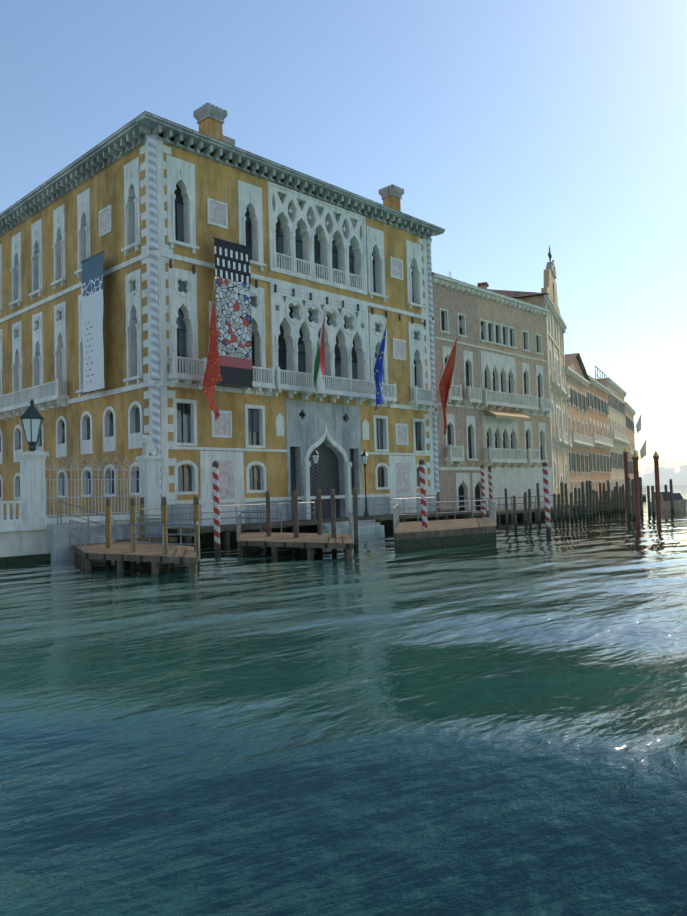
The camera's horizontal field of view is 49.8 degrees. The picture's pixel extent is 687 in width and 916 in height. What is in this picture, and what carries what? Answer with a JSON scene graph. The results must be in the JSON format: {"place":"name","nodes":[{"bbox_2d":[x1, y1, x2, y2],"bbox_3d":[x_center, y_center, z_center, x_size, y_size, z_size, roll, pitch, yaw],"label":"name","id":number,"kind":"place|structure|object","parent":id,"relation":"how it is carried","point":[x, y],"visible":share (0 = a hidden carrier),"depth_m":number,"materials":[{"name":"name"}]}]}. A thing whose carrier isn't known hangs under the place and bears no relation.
{"place":"outdoors","nodes":[
{"label":"outdoors","id":0,"kind":"place"},
{"bbox_2d":[0,485,686,915],"bbox_3d":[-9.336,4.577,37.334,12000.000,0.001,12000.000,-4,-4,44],"label":"water","id":1,"kind":"structure","parent":0,"point":[376,725],"depth_m":8.14,"materials":[{"name":"teal liquid"}]},
{"bbox_2d":[0,399,162,564],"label":"fence","id":2,"kind":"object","parent":1,"relation":"in","point":[33,532],"depth_m":32.21,"materials":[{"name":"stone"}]},
{"bbox_2d":[141,434,158,455],"bbox_3d":[-9.703,-0.633,36.929,0.595,1.110,1.051,-2,-3,17],"label":"lion","id":3,"kind":"object","parent":2,"relation":"on","point":[148,448],"visible":0.88,"depth_m":36.68},
{"bbox_2d":[106,498,110,563],"bbox_3d":[-9.420,3.416,29.605,0.224,3.620,0.230,-4,-4,44],"label":"pile","id":4,"kind":"object","parent":1,"relation":"in","point":[108,522],"visible":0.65,"depth_m":29.56,"materials":[{"name":"wood"}]},
{"bbox_2d":[130,497,136,569],"bbox_3d":[-7.675,3.251,27.027,0.220,3.620,0.215,-4,-4,44],"label":"pile","id":5,"kind":"object","parent":1,"relation":"in","point":[133,520],"visible":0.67,"depth_m":26.98,"materials":[{"name":"wood"}]},
{"bbox_2d":[70,518,198,575],"bbox_3d":[-8.160,3.807,28.820,4.076,2.698,12.107,0,-3,-38],"label":"landing","id":6,"kind":"object","parent":1,"relation":"on","point":[85,554],"visible":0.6,"depth_m":26.65,"materials":[{"name":"brown wood"}]},
{"bbox_2d":[140,497,144,538],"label":"pile","id":7,"kind":"object","parent":1,"relation":"in","point":[142,528],"visible":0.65,"depth_m":35.66,"materials":[{"name":"brown wood"}]},
{"bbox_2d":[161,496,167,571],"bbox_3d":[-6.232,3.155,25.805,0.230,3.620,0.229,-4,-4,44],"label":"pile","id":8,"kind":"object","parent":1,"relation":"in","point":[164,520],"visible":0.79,"depth_m":25.75,"materials":[{"name":"brown wood"}]},
{"bbox_2d":[193,496,200,568],"bbox_3d":[-5.258,3.163,26.560,0.227,3.620,0.224,-4,-4,44],"label":"pile","id":9,"kind":"object","parent":1,"relation":"in","point":[196,507],"visible":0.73,"depth_m":26.51,"materials":[{"name":"brown wood"}]},
{"bbox_2d":[212,461,220,555],"bbox_3d":[-5.501,2.681,32.098,0.273,5.100,0.266,-4,-4,39],"label":"mooring pole","id":10,"kind":"object","parent":1,"relation":"in","point":[216,509],"visible":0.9,"depth_m":32.02,"materials":[{"name":"wood"}]},
{"bbox_2d":[0,103,444,545],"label":"palazzo","id":11,"kind":"structure","parent":1,"relation":"on","point":[150,205],"depth_m":43.95,"materials":[{"name":"paint"}]},
{"bbox_2d":[81,251,104,393],"bbox_3d":[-13.796,-7.392,40.668,2.600,7.512,0.108,-4,-4,44],"label":"banner","id":12,"kind":"object","parent":11,"relation":"attached to","point":[92,319],"visible":1,"depth_m":40.62,"materials":[{"name":"white fabric"}]},
{"bbox_2d":[203,277,222,420],"bbox_3d":[-6.744,-5.587,38.359,1.028,7.130,2.181,-1,-3,-3],"label":"flag","id":13,"kind":"object","parent":11,"relation":"attached to","point":[212,377],"visible":1,"depth_m":37.70,"materials":[{"name":"red fabric"}]},
{"bbox_2d":[212,237,253,387],"bbox_3d":[-5.994,-7.892,40.459,0.101,7.962,2.600,-4,-4,44],"label":"banner","id":14,"kind":"object","parent":11,"relation":"attached to","point":[233,294],"visible":0.92,"depth_m":40.44,"materials":[{"name":"multicoloured fabric"}]},
{"bbox_2d":[310,309,326,402],"bbox_3d":[-1.452,-6.032,43.992,0.693,5.420,1.711,-1,-3,-20],"label":"italian flag","id":15,"kind":"object","parent":11,"relation":"attached to","point":[319,364],"visible":1,"depth_m":43.82,"materials":[{"name":"multicoloured"}]},
{"bbox_2d":[368,323,386,413],"bbox_3d":[2.254,-5.701,47.652,0.794,5.750,1.896,-1,-3,-20],"label":"flag","id":16,"kind":"object","parent":11,"relation":"attached to","point":[378,368],"visible":0.98,"depth_m":47.46,"materials":[{"name":"blue fabric"}]},
{"bbox_2d":[434,334,457,435],"bbox_3d":[7.418,-5.200,53.198,1.039,7.330,1.740,0,-3,-35],"label":"flag","id":17,"kind":"object","parent":11,"relation":"attached to","point":[444,384],"visible":1,"depth_m":53.16,"materials":[{"name":"red fabric"}]},
{"bbox_2d":[266,491,270,549],"bbox_3d":[-3.502,3.420,34.698,0.228,3.750,0.250,-4,-4,44],"label":"pile","id":18,"kind":"object","parent":1,"relation":"in","point":[268,521],"visible":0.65,"depth_m":34.64,"materials":[{"name":"brown wood"}]},
{"bbox_2d":[292,491,293,520],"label":"pile","id":19,"kind":"object","parent":1,"relation":"in","point":[292,507],"visible":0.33,"depth_m":43.51,"materials":[{"name":"brown wood"}]},
{"bbox_2d":[236,511,353,558],"bbox_3d":[-2.561,3.881,33.826,11.296,2.698,5.377,-4,-3,37],"label":"landing","id":20,"kind":"object","parent":1,"relation":"on","point":[310,542],"visible":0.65,"depth_m":31.65,"materials":[{"name":"brown wood"}]},
{"bbox_2d":[293,490,298,551],"bbox_3d":[-2.105,3.307,33.058,0.228,3.750,0.226,-4,-4,44],"label":"pile","id":21,"kind":"object","parent":1,"relation":"in","point":[295,513],"visible":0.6,"depth_m":33.00,"materials":[{"name":"brown wood"}]},
{"bbox_2d":[136,496,471,545],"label":"walkway","id":22,"kind":"structure","parent":1,"relation":"on","point":[368,525],"depth_m":42.70,"materials":[{"name":"grey wood"}]},
{"bbox_2d":[311,447,319,519],"bbox_3d":[-1.603,1.504,43.617,0.468,4.285,0.540,-4,-4,44],"label":"lamp","id":23,"kind":"object","parent":22,"relation":"on","point":[315,454],"visible":0.9,"depth_m":43.56,"materials":[{"name":"brown metal"}]},
{"bbox_2d":[361,449,368,516],"bbox_3d":[1.387,1.562,46.707,0.468,4.285,0.540,-4,-4,44],"label":"lamp","id":24,"kind":"object","parent":22,"relation":"on","point":[364,456],"visible":1,"depth_m":46.63,"materials":[{"name":"brown metal"}]},
{"bbox_2d":[317,489,321,534],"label":"pile","id":25,"kind":"object","parent":1,"relation":"in","point":[319,519],"visible":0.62,"depth_m":34.73,"materials":[{"name":"wood"}]},
{"bbox_2d":[330,489,336,551],"bbox_3d":[-0.427,3.234,32.477,0.229,3.750,0.224,-4,-4,44],"label":"pile","id":26,"kind":"object","parent":1,"relation":"in","point":[333,515],"visible":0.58,"depth_m":32.43,"materials":[{"name":"brown wood"}]},
{"bbox_2d":[353,488,358,550],"bbox_3d":[0.542,3.217,32.689,0.250,3.750,0.227,-4,-4,44],"label":"pile","id":27,"kind":"object","parent":1,"relation":"in","point":[355,518],"visible":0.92,"depth_m":32.62,"materials":[{"name":"wood"}]},
{"bbox_2d":[419,459,427,529],"bbox_3d":[3.704,2.561,33.921,0.266,5.003,0.384,1,-4,-46],"label":"mooring pole","id":28,"kind":"object","parent":1,"relation":"on","point":[423,493],"visible":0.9,"depth_m":33.88,"materials":[{"name":"white wood"}]},
{"bbox_2d":[393,500,496,551],"bbox_3d":[5.226,3.809,38.727,5.272,2.858,15.437,-2,-3,9],"label":"landing","id":29,"kind":"object","parent":1,"relation":"on","point":[409,536],"visible":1,"depth_m":34.41,"materials":[{"name":"brown wood"}]},
{"bbox_2d":[480,465,485,517],"bbox_3d":[10.238,3.150,54.096,0.266,5.300,0.273,-1,-4,-4],"label":"mooring pole","id":30,"kind":"object","parent":1,"relation":"on","point":[483,489],"visible":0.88,"depth_m":54.05,"materials":[{"name":"white wood"}]},
{"bbox_2d":[488,466,492,518],"bbox_3d":[11.337,3.246,56.837,0.426,5.303,0.270,7,-9,-73],"label":"mooring pole","id":31,"kind":"object","parent":1,"relation":"on","point":[490,479],"visible":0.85,"depth_m":56.76,"materials":[{"name":"white wood"}]},
{"bbox_2d":[431,272,553,519],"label":"building","id":32,"kind":"structure","parent":1,"relation":"on","point":[498,408],"depth_m":59.90,"materials":[{"name":"beige paint"}]},
{"bbox_2d":[504,488,508,526],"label":"pile","id":33,"kind":"object","parent":1,"relation":"in","point":[506,508],"visible":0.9,"depth_m":48.79,"materials":[{"name":"brown wood"}]},
{"bbox_2d":[513,496,517,527],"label":"pile","id":34,"kind":"object","parent":1,"relation":"in","point":[514,511],"visible":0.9,"depth_m":46.86,"materials":[{"name":"brown wood"}]},
{"bbox_2d":[477,247,571,512],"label":"building","id":35,"kind":"structure","parent":1,"relation":"on","point":[559,395],"depth_m":71.75,"materials":[{"name":"beige stone"}]},
{"bbox_2d":[524,492,527,523],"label":"pile","id":36,"kind":"object","parent":1,"relation":"in","point":[525,506],"visible":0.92,"depth_m":51.45,"materials":[{"name":"wood"}]},
{"bbox_2d":[528,489,531,526],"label":"pile","id":37,"kind":"object","parent":1,"relation":"in","point":[529,510],"visible":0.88,"depth_m":47.48,"materials":[{"name":"brown wood"}]},
{"bbox_2d":[536,483,540,524],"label":"pile","id":38,"kind":"object","parent":1,"relation":"in","point":[538,504],"visible":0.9,"depth_m":50.57,"materials":[{"name":"brown wood"}]},
{"bbox_2d":[542,462,550,535],"bbox_3d":[10.760,2.649,39.039,0.266,4.900,0.273,-4,-3,25],"label":"mooring pole","id":39,"kind":"object","parent":1,"relation":"in","point":[546,498],"visible":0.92,"depth_m":38.97,"materials":[{"name":"wood"}]},
{"bbox_2d":[448,488,645,521],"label":"jetties","id":40,"kind":"object","parent":1,"relation":"on","point":[499,512],"visible":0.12,"depth_m":58.72,"materials":[{"name":"brown wood"}]},
{"bbox_2d":[553,494,556,521],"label":"pile","id":41,"kind":"object","parent":1,"relation":"in","point":[555,508],"visible":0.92,"depth_m":53.18,"materials":[{"name":"wood"}]},
{"bbox_2d":[558,493,560,519],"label":"pile","id":42,"kind":"object","parent":1,"relation":"in","point":[559,510],"visible":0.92,"depth_m":57.02,"materials":[{"name":"brown wood"}]},
{"bbox_2d":[560,482,564,520],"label":"pile","id":43,"kind":"object","parent":1,"relation":"in","point":[562,502],"visible":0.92,"depth_m":54.44,"materials":[{"name":"wood"}]},
{"bbox_2d":[564,483,568,518],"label":"pile","id":44,"kind":"object","parent":1,"relation":"in","point":[566,502],"visible":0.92,"depth_m":57.88,"materials":[{"name":"brown wood"}]},
{"bbox_2d":[570,492,573,520],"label":"pile","id":45,"kind":"object","parent":1,"relation":"in","point":[571,508],"visible":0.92,"depth_m":54.96,"materials":[{"name":"brown wood"}]},
{"bbox_2d":[574,488,577,519],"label":"pile","id":46,"kind":"object","parent":1,"relation":"in","point":[575,504],"visible":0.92,"depth_m":55.29,"materials":[{"name":"brown wood"}]},
{"bbox_2d":[565,353,593,508],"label":"building","id":47,"kind":"structure","parent":1,"relation":"on","point":[577,379],"depth_m":86.48,"materials":[{"name":"paint"}]},
{"bbox_2d":[578,488,581,517],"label":"pile","id":48,"kind":"object","parent":1,"relation":"in","point":[579,503],"visible":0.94,"depth_m":59.73,"materials":[{"name":"brown wood"}]},
{"bbox_2d":[581,482,585,516],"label":"pile","id":49,"kind":"object","parent":1,"relation":"in","point":[583,499],"visible":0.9,"depth_m":60.07,"materials":[{"name":"brown wood"}]},
{"bbox_2d":[586,480,589,517],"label":"pile","id":50,"kind":"object","parent":1,"relation":"in","point":[587,500],"visible":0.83,"depth_m":58.88,"materials":[{"name":"brown wood"}]},
{"bbox_2d":[589,481,592,516],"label":"pile","id":51,"kind":"object","parent":1,"relation":"in","point":[590,499],"visible":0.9,"depth_m":59.69,"materials":[{"name":"brown wood"}]},
{"bbox_2d":[592,490,595,515],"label":"pile","id":52,"kind":"object","parent":1,"relation":"in","point":[594,503],"visible":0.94,"depth_m":61.60,"materials":[{"name":"wood"}]},
{"bbox_2d":[595,491,598,513],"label":"pile","id":53,"kind":"object","parent":1,"relation":"in","point":[597,503],"visible":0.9,"depth_m":65.90,"materials":[{"name":"wood"}]},
{"bbox_2d":[587,375,613,505],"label":"building","id":54,"kind":"structure","parent":1,"relation":"on","point":[598,393],"depth_m":99.62,"materials":[{"name":"paint"}]},
{"bbox_2d":[599,483,601,512],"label":"pile","id":55,"kind":"object","parent":1,"relation":"in","point":[600,495],"visible":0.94,"depth_m":68.43,"materials":[{"name":"wood"}]},
{"bbox_2d":[603,483,605,512],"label":"pile","id":56,"kind":"object","parent":1,"relation":"in","point":[604,506],"visible":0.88,"depth_m":67.58,"materials":[{"name":"brown wood"}]},
{"bbox_2d":[605,491,608,513],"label":"pile","id":57,"kind":"object","parent":1,"relation":"in","point":[606,500],"visible":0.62,"depth_m":65.83,"materials":[{"name":"brown wood"}]},
{"bbox_2d":[607,480,611,513],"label":"pile","id":58,"kind":"object","parent":1,"relation":"in","point":[609,497],"visible":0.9,"depth_m":64.75,"materials":[{"name":"wood"}]},
{"bbox_2d":[611,490,613,511],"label":"pile","id":59,"kind":"object","parent":1,"relation":"in","point":[612,500],"visible":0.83,"depth_m":69.88,"materials":[{"name":"wood"}]},
{"bbox_2d":[596,377,629,489],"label":"building","id":60,"kind":"structure","parent":1,"relation":"on","point":[616,417],"depth_m":114.98,"materials":[{"name":"beige paint"}]},
{"bbox_2d":[595,366,606,378],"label":"altana","id":61,"kind":"object","parent":60,"relation":"on","point":[597,373],"visible":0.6,"depth_m":114.00,"materials":[{"name":"wood"}]},
{"bbox_2d":[632,413,641,436],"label":"flag","id":62,"kind":"object","parent":60,"relation":"on","point":[638,426],"visible":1,"depth_m":125.30,"materials":[{"name":"beige fabric"}]},
{"bbox_2d":[614,486,616,510],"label":"pile","id":63,"kind":"object","parent":1,"relation":"in","point":[615,502],"visible":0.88,"depth_m":71.66,"materials":[{"name":"wood"}]},
{"bbox_2d":[615,482,619,509],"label":"pile","id":64,"kind":"object","parent":1,"relation":"in","point":[617,494],"visible":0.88,"depth_m":73.82,"materials":[{"name":"brown wood"}]},
{"bbox_2d":[619,487,622,511],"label":"pile","id":65,"kind":"object","parent":1,"relation":"in","point":[620,498],"visible":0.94,"depth_m":68.17,"materials":[{"name":"brown wood"}]},
{"bbox_2d":[622,484,625,510],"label":"pile","id":66,"kind":"object","parent":1,"relation":"in","point":[623,498],"visible":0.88,"depth_m":70.93,"materials":[{"name":"brown wood"}]},
{"bbox_2d":[623,447,627,514],"bbox_3d":[24.002,2.382,62.606,0.380,6.850,0.400,-4,-4,44],"label":"pole","id":67,"kind":"object","parent":1,"relation":"in","point":[625,452],"visible":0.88,"depth_m":62.56,"materials":[{"name":"red wood"}]},
{"bbox_2d":[627,477,631,515],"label":"pile","id":68,"kind":"object","parent":1,"relation":"on","point":[629,497],"visible":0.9,"depth_m":59.51,"materials":[{"name":"wood"}]},
{"bbox_2d":[624,402,638,498],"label":"building","id":69,"kind":"structure","parent":1,"relation":"on","point":[630,412],"depth_m":132.70,"materials":[{"name":"beige paint"}]},
{"bbox_2d":[638,438,646,458],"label":"flag","id":70,"kind":"object","parent":69,"relation":"on","point":[642,451],"visible":0.98,"depth_m":130.72,"materials":[{"name":"beige fabric"}]},
{"bbox_2d":[631,479,635,517],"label":"pile","id":71,"kind":"object","parent":1,"relation":"on","point":[633,499],"visible":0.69,"depth_m":55.87,"materials":[{"name":"brown wood"}]},
{"bbox_2d":[632,450,640,524],"bbox_3d":[18.681,2.320,47.046,0.380,5.850,0.400,-4,-4,44],"label":"pole","id":72,"kind":"object","parent":1,"relation":"on","point":[635,457],"visible":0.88,"depth_m":46.96,"materials":[{"name":"red wood"}]},
{"bbox_2d":[639,477,643,512],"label":"pile","id":73,"kind":"object","parent":1,"relation":"on","point":[641,495],"visible":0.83,"depth_m":64.79,"materials":[{"name":"brown wood"}]},
{"bbox_2d":[647,486,650,511],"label":"pile","id":74,"kind":"object","parent":1,"relation":"on","point":[648,499],"visible":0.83,"depth_m":66.50,"materials":[{"name":"brown wood"}]},
{"bbox_2d":[651,486,655,514],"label":"pile","id":75,"kind":"object","parent":1,"relation":"on","point":[653,500],"visible":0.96,"depth_m":61.03,"materials":[{"name":"wood"}]},
{"bbox_2d":[653,450,660,519],"bbox_3d":[22.076,2.350,51.956,0.380,6.050,0.400,-4,-4,44],"label":"pole","id":76,"kind":"object","parent":1,"relation":"on","point":[657,481],"visible":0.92,"depth_m":51.88,"materials":[{"name":"red wood"}]},
{"bbox_2d":[664,485,667,500],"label":"pile","id":77,"kind":"object","parent":1,"relation":"on","point":[666,493],"visible":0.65,"depth_m":70.13,"materials":[{"name":"brown wood"}]},
{"bbox_2d":[650,493,686,510],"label":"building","id":78,"kind":"structure","parent":1,"relation":"on","point":[680,503],"depth_m":69.48,"materials":[{"name":"grey"}]},
{"bbox_2d":[669,479,673,511],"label":"pile","id":79,"kind":"object","parent":1,"relation":"on","point":[671,495],"visible":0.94,"depth_m":66.14,"materials":[{"name":"wood"}]},
{"bbox_2d":[0,0,686,470],"label":"sky","id":80,"kind":"structure","parent":0,"point":[518,130],"materials":[{"name":"blue"}]},
{"bbox_2d":[639,465,686,484],"bbox_3d":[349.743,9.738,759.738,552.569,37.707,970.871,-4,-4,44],"label":"buildings","id":81,"kind":"structure","parent":0,"point":[677,475],"depth_m":786.35,"materials":[{"name":"beige"}]}
]}

